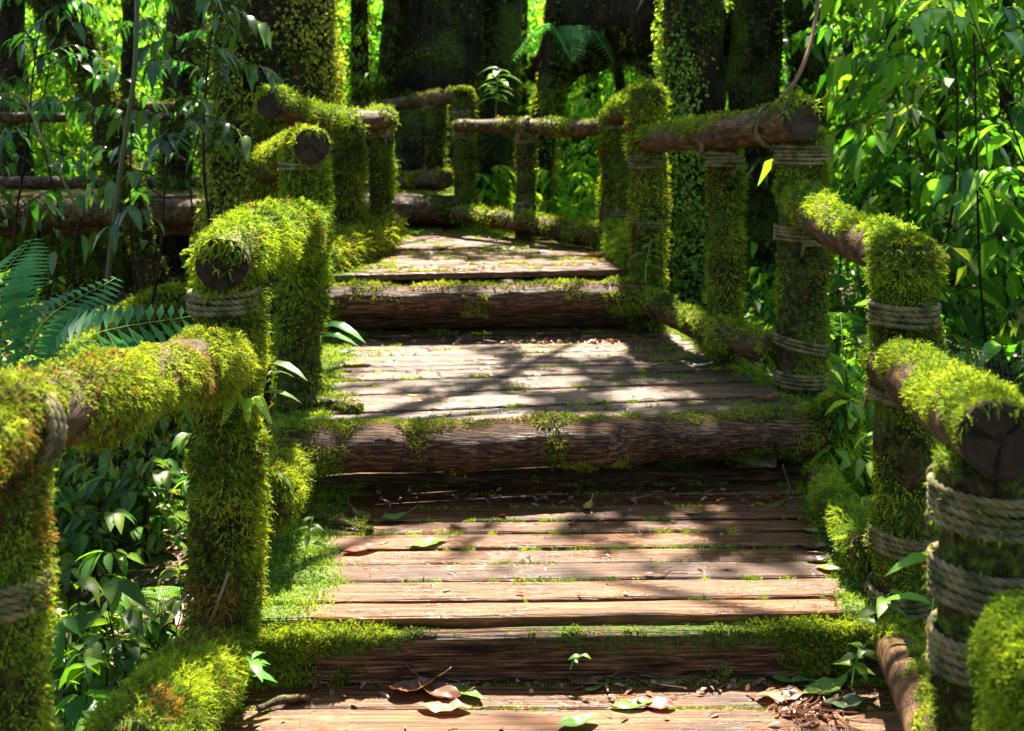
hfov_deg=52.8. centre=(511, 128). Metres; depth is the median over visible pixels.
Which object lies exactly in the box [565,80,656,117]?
sapling
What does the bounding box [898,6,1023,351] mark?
sapling
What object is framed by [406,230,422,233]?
fallen leaf
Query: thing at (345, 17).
sapling
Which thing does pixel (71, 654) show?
herb
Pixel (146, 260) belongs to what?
tree
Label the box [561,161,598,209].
plant
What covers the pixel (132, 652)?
herb
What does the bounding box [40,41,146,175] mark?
sapling
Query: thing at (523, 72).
sapling
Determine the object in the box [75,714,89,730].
herb
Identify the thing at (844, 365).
herb
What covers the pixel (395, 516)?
fallen leaf
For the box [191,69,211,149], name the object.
sapling
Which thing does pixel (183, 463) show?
herb
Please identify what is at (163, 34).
shrub
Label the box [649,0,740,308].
tree
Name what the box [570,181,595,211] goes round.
plant
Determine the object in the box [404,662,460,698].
fallen leaf
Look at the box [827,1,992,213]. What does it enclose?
sapling
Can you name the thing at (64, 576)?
herb
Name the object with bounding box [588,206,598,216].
plant
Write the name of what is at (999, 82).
sapling
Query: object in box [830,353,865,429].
herb
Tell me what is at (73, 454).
herb
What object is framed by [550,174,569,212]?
plant
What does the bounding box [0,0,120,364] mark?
shrub
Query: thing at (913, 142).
sapling
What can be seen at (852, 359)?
herb
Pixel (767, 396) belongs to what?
fallen leaf
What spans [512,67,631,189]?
sapling
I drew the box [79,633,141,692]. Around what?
herb
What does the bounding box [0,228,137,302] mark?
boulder
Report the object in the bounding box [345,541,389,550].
fallen leaf
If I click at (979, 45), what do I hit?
sapling
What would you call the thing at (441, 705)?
fallen leaf
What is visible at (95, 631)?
herb
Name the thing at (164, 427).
herb
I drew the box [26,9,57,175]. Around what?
sapling
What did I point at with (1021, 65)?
sapling
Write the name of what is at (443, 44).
tree
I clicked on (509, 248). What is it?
fallen leaf
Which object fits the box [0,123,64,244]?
shrub
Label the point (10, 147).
shrub
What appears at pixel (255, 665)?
plant
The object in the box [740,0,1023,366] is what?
sapling
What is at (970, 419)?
railing
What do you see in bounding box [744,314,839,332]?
fern
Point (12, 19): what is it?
tree
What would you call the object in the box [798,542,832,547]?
fallen leaf
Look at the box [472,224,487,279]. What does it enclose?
plant
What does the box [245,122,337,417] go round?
railing
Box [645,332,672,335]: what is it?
fallen leaf
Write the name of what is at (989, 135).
sapling
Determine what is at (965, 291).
herb
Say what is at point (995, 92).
sapling
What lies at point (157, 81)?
sapling
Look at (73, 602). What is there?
herb
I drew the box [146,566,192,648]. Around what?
herb
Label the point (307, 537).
plant
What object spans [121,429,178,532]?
herb
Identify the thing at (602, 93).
sapling
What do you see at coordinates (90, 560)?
herb
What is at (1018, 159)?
sapling
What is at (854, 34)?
sapling
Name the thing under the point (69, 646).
herb
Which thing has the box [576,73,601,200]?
tree
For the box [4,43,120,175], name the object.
sapling
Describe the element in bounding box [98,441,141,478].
herb
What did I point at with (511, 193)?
plant
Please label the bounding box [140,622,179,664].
herb
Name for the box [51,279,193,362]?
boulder
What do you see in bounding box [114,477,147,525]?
herb
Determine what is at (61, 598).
herb
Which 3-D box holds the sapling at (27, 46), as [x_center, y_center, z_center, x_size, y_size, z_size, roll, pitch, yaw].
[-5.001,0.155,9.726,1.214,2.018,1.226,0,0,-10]
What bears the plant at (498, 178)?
on the ground at (170, 558)
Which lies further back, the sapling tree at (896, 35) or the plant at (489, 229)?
the plant at (489, 229)
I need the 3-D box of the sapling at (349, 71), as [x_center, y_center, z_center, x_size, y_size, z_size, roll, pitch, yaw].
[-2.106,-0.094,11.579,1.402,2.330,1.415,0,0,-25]
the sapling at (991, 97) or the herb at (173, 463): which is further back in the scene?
the sapling at (991, 97)
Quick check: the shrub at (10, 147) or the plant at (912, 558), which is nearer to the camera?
the plant at (912, 558)
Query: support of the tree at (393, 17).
on the ground at (170, 558)
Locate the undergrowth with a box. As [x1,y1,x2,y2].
[686,188,1023,495]
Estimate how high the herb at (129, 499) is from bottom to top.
0.365 m
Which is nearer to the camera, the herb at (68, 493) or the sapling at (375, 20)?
the herb at (68, 493)
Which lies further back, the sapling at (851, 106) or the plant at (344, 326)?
the sapling at (851, 106)
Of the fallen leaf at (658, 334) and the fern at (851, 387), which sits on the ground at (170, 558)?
the fern at (851, 387)
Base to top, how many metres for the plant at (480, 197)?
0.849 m
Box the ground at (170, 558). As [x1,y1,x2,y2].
[0,2,1023,682]
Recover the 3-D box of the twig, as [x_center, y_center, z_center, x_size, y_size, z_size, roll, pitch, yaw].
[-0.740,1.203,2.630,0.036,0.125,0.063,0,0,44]
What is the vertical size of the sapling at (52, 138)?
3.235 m
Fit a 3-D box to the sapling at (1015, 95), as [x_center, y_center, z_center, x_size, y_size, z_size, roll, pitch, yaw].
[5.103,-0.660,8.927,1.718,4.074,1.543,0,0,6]
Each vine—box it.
[0,93,82,216]
[98,0,139,344]
[774,0,819,105]
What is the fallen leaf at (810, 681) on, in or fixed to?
on the deck at (512, 707)
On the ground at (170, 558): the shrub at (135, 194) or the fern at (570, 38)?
the shrub at (135, 194)
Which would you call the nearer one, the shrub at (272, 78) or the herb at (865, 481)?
the herb at (865, 481)
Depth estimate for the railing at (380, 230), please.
5.87 m
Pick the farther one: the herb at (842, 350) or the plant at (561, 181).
the plant at (561, 181)
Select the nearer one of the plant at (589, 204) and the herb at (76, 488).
the herb at (76, 488)
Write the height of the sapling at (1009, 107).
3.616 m
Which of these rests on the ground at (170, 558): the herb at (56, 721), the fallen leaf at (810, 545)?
the herb at (56, 721)
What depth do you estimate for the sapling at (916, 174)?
6.80 m
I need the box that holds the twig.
[208,572,229,625]
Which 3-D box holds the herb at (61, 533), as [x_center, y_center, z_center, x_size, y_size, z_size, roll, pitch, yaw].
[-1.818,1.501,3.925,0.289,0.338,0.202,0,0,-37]
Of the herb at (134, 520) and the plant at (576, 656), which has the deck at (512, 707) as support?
the plant at (576, 656)
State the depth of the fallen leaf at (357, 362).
4.61 m
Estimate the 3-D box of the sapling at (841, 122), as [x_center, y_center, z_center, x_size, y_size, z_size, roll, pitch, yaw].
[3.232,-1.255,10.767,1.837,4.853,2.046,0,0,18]
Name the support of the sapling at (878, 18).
on the ground at (170, 558)
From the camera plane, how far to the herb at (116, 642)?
2.88 m
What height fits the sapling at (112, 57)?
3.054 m
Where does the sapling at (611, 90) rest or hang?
on the ground at (170, 558)
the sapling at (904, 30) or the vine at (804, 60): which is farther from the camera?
the sapling at (904, 30)
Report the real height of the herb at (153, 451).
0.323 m
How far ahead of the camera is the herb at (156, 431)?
4.64 m
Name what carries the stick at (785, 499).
on the deck at (344, 618)
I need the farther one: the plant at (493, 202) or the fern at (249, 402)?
the plant at (493, 202)
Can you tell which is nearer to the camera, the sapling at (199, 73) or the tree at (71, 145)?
the sapling at (199, 73)
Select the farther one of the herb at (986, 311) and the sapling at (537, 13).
the sapling at (537, 13)
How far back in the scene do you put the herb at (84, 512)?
3.81 m
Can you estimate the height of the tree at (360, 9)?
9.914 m
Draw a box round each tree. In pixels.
[0,0,34,242]
[15,0,172,293]
[59,13,83,174]
[116,0,138,158]
[152,0,198,273]
[183,0,348,287]
[193,0,208,241]
[347,0,378,176]
[368,0,406,174]
[391,0,489,204]
[481,0,527,230]
[509,0,531,194]
[524,0,730,110]
[526,0,574,213]
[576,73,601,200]
[637,62,651,78]
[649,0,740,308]
[725,0,791,303]
[783,0,838,270]
[839,3,858,194]
[877,0,900,216]
[927,23,954,241]
[935,28,967,304]
[973,42,992,114]
[994,0,1016,294]
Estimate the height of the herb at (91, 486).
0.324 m
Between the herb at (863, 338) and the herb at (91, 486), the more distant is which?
the herb at (863, 338)
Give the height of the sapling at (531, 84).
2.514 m
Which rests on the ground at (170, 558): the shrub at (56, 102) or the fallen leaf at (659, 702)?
the shrub at (56, 102)
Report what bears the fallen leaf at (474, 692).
on the deck at (512, 707)
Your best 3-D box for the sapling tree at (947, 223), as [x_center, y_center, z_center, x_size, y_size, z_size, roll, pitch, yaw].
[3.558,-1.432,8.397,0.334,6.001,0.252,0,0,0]
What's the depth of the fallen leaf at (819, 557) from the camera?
3.15 m
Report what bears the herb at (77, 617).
on the ground at (170, 558)
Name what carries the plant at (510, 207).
on the ground at (170, 558)
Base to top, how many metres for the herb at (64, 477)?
0.374 m
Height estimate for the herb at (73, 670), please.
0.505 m
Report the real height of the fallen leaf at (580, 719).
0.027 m
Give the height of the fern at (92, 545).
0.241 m
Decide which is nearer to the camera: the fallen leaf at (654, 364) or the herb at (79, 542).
the herb at (79, 542)
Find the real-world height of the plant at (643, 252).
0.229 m
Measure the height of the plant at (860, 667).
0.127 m
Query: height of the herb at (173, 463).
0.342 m
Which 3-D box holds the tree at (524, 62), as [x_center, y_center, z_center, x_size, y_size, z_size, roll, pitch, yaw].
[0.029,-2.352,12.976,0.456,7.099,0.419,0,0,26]
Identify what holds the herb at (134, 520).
on the ground at (170, 558)
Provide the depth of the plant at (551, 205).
8.15 m
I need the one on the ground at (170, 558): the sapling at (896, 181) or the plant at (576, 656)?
the sapling at (896, 181)
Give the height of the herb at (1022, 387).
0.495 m
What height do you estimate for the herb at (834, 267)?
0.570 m
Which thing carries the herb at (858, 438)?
on the ground at (170, 558)
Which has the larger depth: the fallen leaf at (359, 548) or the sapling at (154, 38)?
the sapling at (154, 38)
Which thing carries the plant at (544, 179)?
on the ground at (170, 558)
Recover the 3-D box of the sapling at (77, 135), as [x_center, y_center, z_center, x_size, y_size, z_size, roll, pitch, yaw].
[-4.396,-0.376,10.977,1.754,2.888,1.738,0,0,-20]
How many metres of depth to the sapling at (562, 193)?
12.40 m
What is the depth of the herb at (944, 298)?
5.53 m
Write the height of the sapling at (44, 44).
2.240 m
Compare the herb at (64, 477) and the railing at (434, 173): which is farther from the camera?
the railing at (434, 173)
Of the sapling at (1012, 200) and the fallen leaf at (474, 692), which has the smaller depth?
the fallen leaf at (474, 692)
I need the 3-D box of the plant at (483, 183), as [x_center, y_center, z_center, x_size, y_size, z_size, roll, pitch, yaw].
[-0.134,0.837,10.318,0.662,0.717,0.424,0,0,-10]
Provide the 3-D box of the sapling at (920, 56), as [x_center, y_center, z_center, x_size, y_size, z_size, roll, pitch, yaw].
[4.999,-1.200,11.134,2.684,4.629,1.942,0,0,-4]
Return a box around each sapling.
[0,40,46,240]
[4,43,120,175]
[24,43,74,159]
[25,0,155,175]
[25,3,59,148]
[25,6,102,175]
[25,7,117,175]
[25,21,88,173]
[26,0,106,173]
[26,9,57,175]
[27,61,70,170]
[28,32,91,175]
[32,0,154,136]
[34,0,163,176]
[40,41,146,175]
[93,1,163,171]
[96,12,195,175]
[113,0,195,168]
[132,16,210,169]
[152,8,210,176]
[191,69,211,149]
[192,0,368,176]
[194,60,212,127]
[334,0,382,103]
[335,3,360,64]
[335,21,376,86]
[336,6,404,176]
[336,13,372,101]
[510,75,611,200]
[511,47,629,185]
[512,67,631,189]
[515,30,604,196]
[517,40,598,195]
[519,75,598,195]
[528,0,630,175]
[530,10,543,40]
[541,7,599,179]
[556,63,657,186]
[558,67,647,190]
[563,73,635,117]
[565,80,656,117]
[587,87,614,108]
[588,64,656,155]
[595,66,650,165]
[725,38,853,258]
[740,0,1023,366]
[771,0,1023,357]
[775,0,906,297]
[780,3,914,215]
[781,12,918,207]
[781,12,922,271]
[782,14,895,169]
[810,0,1023,327]
[819,0,995,277]
[822,31,1023,374]
[823,6,931,305]
[827,0,1023,293]
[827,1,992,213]
[829,8,984,182]
[829,9,935,204]
[829,22,980,252]
[830,14,917,203]
[832,3,1021,215]
[833,7,965,211]
[849,0,1002,269]
[853,0,1023,285]
[862,0,1020,174]
[869,0,1023,350]
[883,24,1020,184]
[884,0,1023,388]
[884,6,992,189]
[896,1,1020,216]
[897,28,1018,163]
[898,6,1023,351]
[916,135,1023,398]
[928,42,997,156]
[937,0,1023,241]
[952,134,1023,275]
[953,0,1023,382]
[954,0,1023,239]
[958,0,1023,271]
[989,93,1023,179]
[999,101,1019,118]
[1016,2,1023,97]
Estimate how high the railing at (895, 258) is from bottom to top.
1.739 m
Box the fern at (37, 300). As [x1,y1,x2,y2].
[0,236,195,370]
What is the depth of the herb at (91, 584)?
2.98 m
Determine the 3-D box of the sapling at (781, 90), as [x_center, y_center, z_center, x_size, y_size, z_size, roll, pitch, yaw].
[3.241,-0.703,9.456,1.678,3.980,1.507,0,0,11]
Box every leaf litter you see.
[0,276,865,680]
[280,237,885,730]
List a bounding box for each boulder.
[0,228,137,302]
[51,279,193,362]
[964,588,1023,730]
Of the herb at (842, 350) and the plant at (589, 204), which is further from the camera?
the plant at (589, 204)
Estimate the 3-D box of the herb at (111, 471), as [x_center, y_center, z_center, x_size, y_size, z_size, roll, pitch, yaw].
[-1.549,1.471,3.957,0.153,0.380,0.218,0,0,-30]
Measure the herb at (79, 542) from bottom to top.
0.348 m
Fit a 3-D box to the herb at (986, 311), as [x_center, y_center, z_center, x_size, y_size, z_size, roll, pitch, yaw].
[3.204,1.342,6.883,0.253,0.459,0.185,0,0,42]
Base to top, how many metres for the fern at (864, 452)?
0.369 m
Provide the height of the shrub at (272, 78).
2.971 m
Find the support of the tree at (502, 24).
on the ground at (170, 558)
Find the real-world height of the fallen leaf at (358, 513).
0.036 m
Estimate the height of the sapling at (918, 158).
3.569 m
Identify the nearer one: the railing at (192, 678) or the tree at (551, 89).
the railing at (192, 678)
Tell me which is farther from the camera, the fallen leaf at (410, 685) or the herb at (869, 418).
the herb at (869, 418)
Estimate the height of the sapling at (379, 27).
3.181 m
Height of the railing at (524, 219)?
1.490 m
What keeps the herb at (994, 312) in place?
on the ground at (170, 558)
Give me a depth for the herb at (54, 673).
2.86 m
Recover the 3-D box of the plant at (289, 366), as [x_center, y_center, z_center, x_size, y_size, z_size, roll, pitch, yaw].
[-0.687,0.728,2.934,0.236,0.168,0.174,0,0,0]
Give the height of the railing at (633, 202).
1.839 m
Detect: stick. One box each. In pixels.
[257,694,309,712]
[271,389,364,414]
[301,504,374,534]
[538,236,557,240]
[753,464,790,507]
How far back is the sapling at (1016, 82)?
11.98 m
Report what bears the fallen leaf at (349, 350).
on the deck at (462, 430)
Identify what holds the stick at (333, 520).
on the deck at (344, 618)
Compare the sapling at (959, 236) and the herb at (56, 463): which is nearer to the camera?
the herb at (56, 463)
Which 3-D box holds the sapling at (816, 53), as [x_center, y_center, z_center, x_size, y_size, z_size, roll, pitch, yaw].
[2.045,0.185,7.732,1.359,2.246,1.398,0,0,13]
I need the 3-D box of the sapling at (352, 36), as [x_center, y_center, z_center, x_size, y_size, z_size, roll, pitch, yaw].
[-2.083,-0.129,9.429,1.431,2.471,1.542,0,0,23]
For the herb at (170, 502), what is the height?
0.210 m
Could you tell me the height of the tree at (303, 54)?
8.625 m
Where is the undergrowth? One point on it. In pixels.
(769, 308)
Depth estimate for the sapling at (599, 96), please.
12.43 m
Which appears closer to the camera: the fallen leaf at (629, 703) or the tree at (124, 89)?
the fallen leaf at (629, 703)
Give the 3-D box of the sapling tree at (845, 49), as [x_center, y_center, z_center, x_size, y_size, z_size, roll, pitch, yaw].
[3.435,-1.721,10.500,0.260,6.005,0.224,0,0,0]
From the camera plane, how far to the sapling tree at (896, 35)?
7.57 m
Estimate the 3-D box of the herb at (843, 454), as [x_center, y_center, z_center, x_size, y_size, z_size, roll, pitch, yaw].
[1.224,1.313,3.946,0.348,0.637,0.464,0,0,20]
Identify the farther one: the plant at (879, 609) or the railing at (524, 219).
the railing at (524, 219)
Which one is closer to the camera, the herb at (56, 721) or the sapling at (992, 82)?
the herb at (56, 721)
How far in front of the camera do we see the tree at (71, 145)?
11.42 m
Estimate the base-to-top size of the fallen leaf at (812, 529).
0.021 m
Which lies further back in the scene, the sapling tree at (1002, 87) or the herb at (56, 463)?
the sapling tree at (1002, 87)
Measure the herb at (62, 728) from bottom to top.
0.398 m
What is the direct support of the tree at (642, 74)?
on the ground at (170, 558)
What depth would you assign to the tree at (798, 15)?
8.45 m
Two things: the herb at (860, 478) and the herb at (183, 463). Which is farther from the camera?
the herb at (183, 463)
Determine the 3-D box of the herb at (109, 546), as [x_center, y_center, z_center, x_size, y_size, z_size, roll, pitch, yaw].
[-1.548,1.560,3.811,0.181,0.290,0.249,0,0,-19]
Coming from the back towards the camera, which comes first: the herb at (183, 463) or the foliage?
the foliage
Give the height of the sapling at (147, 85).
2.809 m
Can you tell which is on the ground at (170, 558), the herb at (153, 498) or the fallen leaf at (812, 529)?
the herb at (153, 498)
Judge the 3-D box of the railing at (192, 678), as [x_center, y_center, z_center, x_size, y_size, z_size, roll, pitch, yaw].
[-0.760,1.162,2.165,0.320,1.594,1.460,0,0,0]
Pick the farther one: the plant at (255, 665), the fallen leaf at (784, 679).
the fallen leaf at (784, 679)
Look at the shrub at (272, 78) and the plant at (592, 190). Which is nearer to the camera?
the shrub at (272, 78)
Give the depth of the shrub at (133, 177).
4.87 m
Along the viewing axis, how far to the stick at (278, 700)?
2.64 m
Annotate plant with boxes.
[238,651,276,692]
[256,353,306,412]
[293,516,327,555]
[320,321,364,346]
[472,173,504,233]
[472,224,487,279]
[476,66,521,117]
[477,225,503,279]
[479,164,516,209]
[481,178,512,229]
[484,181,515,205]
[489,199,505,208]
[490,171,516,211]
[503,200,513,232]
[516,167,558,218]
[536,193,559,213]
[548,202,578,217]
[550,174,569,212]
[551,206,584,282]
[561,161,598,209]
[566,172,599,215]
[566,653,590,669]
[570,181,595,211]
[570,186,594,210]
[571,210,590,281]
[575,197,599,279]
[581,179,598,212]
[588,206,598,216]
[629,237,664,280]
[831,639,877,686]
[852,588,906,631]
[879,552,934,611]
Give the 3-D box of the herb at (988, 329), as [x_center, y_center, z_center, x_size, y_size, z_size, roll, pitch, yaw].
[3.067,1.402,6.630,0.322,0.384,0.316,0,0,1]
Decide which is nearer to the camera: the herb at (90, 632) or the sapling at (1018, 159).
the herb at (90, 632)
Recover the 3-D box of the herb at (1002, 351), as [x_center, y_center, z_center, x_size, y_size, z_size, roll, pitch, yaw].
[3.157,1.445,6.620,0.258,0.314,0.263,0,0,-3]
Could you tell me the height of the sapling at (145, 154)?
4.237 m
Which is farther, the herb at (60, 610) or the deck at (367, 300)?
the deck at (367, 300)
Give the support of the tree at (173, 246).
on the ground at (170, 558)
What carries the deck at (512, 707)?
on the ground at (170, 558)
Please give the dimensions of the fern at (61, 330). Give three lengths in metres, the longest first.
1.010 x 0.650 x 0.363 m
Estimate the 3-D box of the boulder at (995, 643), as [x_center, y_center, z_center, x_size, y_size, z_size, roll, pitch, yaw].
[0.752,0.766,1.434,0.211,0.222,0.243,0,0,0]
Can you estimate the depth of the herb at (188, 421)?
4.52 m
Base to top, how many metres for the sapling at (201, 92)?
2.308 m
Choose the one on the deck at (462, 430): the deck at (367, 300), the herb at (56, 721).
the deck at (367, 300)
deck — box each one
[0,184,476,235]
[213,675,903,730]
[246,478,883,689]
[258,326,830,487]
[322,225,649,329]
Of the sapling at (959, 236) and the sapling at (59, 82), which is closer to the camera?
the sapling at (959, 236)
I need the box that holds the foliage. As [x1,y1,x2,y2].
[25,0,1023,199]
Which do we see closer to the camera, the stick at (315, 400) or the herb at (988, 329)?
the stick at (315, 400)
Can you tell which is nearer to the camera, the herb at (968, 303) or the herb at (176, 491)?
the herb at (176, 491)
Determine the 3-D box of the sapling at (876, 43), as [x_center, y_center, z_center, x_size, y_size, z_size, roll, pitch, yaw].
[4.667,-1.023,12.511,2.464,4.249,1.782,0,0,27]
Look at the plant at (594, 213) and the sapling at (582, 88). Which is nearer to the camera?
the plant at (594, 213)
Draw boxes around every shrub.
[0,0,93,299]
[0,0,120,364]
[0,77,84,184]
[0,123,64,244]
[17,0,98,319]
[27,0,270,450]
[41,0,200,293]
[72,0,178,162]
[99,29,212,234]
[138,0,283,227]
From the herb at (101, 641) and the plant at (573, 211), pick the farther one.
the plant at (573, 211)
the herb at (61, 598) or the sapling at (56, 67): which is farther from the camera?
the sapling at (56, 67)
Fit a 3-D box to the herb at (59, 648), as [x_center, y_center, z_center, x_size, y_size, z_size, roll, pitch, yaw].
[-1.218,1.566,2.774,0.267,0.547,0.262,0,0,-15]
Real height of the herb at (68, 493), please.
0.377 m
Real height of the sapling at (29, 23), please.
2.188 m
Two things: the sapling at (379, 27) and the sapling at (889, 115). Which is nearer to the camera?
the sapling at (889, 115)
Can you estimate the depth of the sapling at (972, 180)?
4.73 m
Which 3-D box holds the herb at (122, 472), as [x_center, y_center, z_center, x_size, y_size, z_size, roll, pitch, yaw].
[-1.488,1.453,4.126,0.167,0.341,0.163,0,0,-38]
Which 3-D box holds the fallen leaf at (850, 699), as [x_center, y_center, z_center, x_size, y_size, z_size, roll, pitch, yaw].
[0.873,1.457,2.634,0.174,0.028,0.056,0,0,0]
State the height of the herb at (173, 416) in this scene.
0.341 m
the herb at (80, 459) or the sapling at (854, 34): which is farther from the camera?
the sapling at (854, 34)
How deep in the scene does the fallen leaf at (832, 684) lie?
2.71 m
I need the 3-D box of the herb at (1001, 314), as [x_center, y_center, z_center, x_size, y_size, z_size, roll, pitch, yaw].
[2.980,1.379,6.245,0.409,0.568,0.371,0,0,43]
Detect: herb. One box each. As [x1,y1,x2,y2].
[43,615,109,704]
[43,657,101,730]
[43,711,86,730]
[44,486,86,570]
[44,502,83,590]
[45,459,64,531]
[45,496,105,576]
[46,576,103,682]
[46,643,75,695]
[47,627,105,678]
[47,629,111,694]
[47,644,104,716]
[47,656,74,685]
[48,481,63,536]
[52,590,67,609]
[52,608,68,649]
[52,679,78,715]
[53,446,105,514]
[54,562,100,618]
[54,682,80,730]
[54,689,113,730]
[54,715,73,730]
[55,447,140,525]
[56,506,94,559]
[56,508,145,596]
[60,448,83,462]
[61,611,102,645]
[62,447,95,472]
[64,516,117,577]
[65,631,103,658]
[68,599,78,608]
[71,577,156,694]
[74,468,116,508]
[74,476,142,550]
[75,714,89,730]
[76,550,155,661]
[78,610,140,665]
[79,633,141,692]
[91,462,125,549]
[95,635,138,688]
[95,638,154,677]
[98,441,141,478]
[103,467,189,558]
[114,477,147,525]
[116,464,152,526]
[116,597,177,679]
[117,447,148,525]
[120,633,147,684]
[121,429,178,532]
[124,487,183,562]
[127,492,169,545]
[129,416,168,448]
[133,437,151,461]
[136,429,181,489]
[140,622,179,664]
[141,498,182,546]
[143,484,186,531]
[145,415,187,466]
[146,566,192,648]
[149,458,186,532]
[152,489,185,549]
[154,432,192,510]
[159,415,180,450]
[161,408,195,440]
[171,457,188,486]
[171,476,189,548]
[807,400,872,479]
[824,263,843,318]
[826,359,864,383]
[827,335,847,359]
[827,422,871,494]
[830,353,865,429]
[832,344,872,384]
[833,333,872,439]
[850,393,873,504]
[853,465,874,511]
[854,432,872,573]
[856,411,873,501]
[934,440,946,451]
[938,289,958,355]
[941,267,979,353]
[943,312,983,350]
[943,350,986,374]
[948,281,979,352]
[951,281,974,350]
[957,301,971,321]
[958,316,1004,357]
[977,267,1023,333]
[977,297,1008,361]
[991,309,1023,379]
[999,331,1022,374]
[1011,364,1023,389]
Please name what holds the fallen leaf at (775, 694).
on the deck at (512, 707)
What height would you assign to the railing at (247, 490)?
1.742 m
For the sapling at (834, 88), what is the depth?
10.66 m
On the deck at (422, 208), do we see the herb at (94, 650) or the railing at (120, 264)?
the railing at (120, 264)
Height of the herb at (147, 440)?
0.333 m
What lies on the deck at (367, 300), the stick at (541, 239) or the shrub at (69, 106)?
the stick at (541, 239)
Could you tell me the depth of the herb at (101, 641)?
3.16 m
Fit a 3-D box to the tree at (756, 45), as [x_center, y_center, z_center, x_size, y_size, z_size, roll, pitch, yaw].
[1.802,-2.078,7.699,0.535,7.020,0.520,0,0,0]
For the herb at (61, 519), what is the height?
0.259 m
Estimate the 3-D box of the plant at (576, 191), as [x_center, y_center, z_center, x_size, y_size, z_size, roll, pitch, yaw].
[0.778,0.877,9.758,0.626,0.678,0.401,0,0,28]
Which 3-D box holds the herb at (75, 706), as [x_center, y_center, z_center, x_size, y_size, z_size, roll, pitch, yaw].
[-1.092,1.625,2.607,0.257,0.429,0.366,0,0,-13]
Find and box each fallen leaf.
[335,346,364,352]
[341,358,380,364]
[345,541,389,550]
[347,500,370,518]
[381,505,417,519]
[389,667,451,691]
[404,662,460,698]
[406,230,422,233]
[411,533,457,546]
[418,699,486,712]
[451,683,492,700]
[496,247,526,248]
[557,707,610,725]
[570,672,617,684]
[583,493,593,507]
[585,683,606,689]
[589,251,603,254]
[609,697,651,707]
[624,693,675,708]
[642,358,670,366]
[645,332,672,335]
[751,394,788,397]
[755,685,828,700]
[768,675,823,681]
[797,674,814,683]
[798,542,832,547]
[802,527,826,532]
[804,662,858,694]
[806,552,837,559]
[816,565,849,569]
[817,670,841,676]
[822,692,885,707]
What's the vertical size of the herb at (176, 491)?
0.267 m
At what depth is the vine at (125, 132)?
4.59 m
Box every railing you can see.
[0,84,480,284]
[0,91,213,295]
[0,319,263,730]
[176,192,337,689]
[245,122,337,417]
[247,82,409,407]
[448,114,609,283]
[594,74,673,331]
[632,88,865,496]
[777,177,952,637]
[855,335,1023,730]
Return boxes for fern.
[0,238,193,371]
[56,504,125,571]
[102,585,186,680]
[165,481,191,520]
[219,394,271,425]
[513,23,652,67]
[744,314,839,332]
[756,312,873,396]
[770,374,873,414]
[833,381,873,431]
[851,442,944,494]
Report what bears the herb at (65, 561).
on the ground at (170, 558)
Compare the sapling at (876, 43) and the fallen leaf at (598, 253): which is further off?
the sapling at (876, 43)
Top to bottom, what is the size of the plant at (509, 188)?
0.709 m
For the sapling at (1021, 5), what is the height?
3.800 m
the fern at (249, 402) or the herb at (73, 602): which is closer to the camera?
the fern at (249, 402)
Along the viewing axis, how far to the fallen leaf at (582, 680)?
2.74 m
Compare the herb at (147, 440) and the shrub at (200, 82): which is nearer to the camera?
the herb at (147, 440)
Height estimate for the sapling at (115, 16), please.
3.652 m
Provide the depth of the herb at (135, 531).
3.90 m
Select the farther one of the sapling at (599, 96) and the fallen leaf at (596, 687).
the sapling at (599, 96)
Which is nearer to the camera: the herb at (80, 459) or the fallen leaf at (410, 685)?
the fallen leaf at (410, 685)
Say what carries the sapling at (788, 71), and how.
on the ground at (170, 558)
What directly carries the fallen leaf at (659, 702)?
on the deck at (512, 707)
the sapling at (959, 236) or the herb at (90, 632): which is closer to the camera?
the herb at (90, 632)
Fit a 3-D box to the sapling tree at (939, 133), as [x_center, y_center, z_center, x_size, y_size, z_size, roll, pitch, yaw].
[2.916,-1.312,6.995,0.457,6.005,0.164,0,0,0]
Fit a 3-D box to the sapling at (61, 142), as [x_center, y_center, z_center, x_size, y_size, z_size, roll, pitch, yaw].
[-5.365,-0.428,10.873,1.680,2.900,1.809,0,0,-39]
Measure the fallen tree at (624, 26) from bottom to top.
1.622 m
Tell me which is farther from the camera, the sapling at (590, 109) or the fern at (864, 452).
the sapling at (590, 109)
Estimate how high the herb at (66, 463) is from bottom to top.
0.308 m
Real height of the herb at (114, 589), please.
0.568 m
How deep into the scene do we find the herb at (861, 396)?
4.02 m
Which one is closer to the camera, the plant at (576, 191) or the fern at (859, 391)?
the fern at (859, 391)
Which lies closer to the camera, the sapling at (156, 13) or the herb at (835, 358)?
the herb at (835, 358)
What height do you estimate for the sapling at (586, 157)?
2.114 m
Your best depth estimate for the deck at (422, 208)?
7.60 m
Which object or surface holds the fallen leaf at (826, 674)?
on the deck at (512, 707)
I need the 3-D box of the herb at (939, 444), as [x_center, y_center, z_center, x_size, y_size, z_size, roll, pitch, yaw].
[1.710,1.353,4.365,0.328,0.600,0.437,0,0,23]
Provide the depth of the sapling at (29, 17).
10.73 m
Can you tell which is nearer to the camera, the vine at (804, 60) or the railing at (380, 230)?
the vine at (804, 60)
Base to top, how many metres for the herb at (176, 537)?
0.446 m
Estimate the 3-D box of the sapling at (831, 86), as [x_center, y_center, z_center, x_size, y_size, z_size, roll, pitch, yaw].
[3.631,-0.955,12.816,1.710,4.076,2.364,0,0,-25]
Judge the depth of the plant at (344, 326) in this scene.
4.51 m

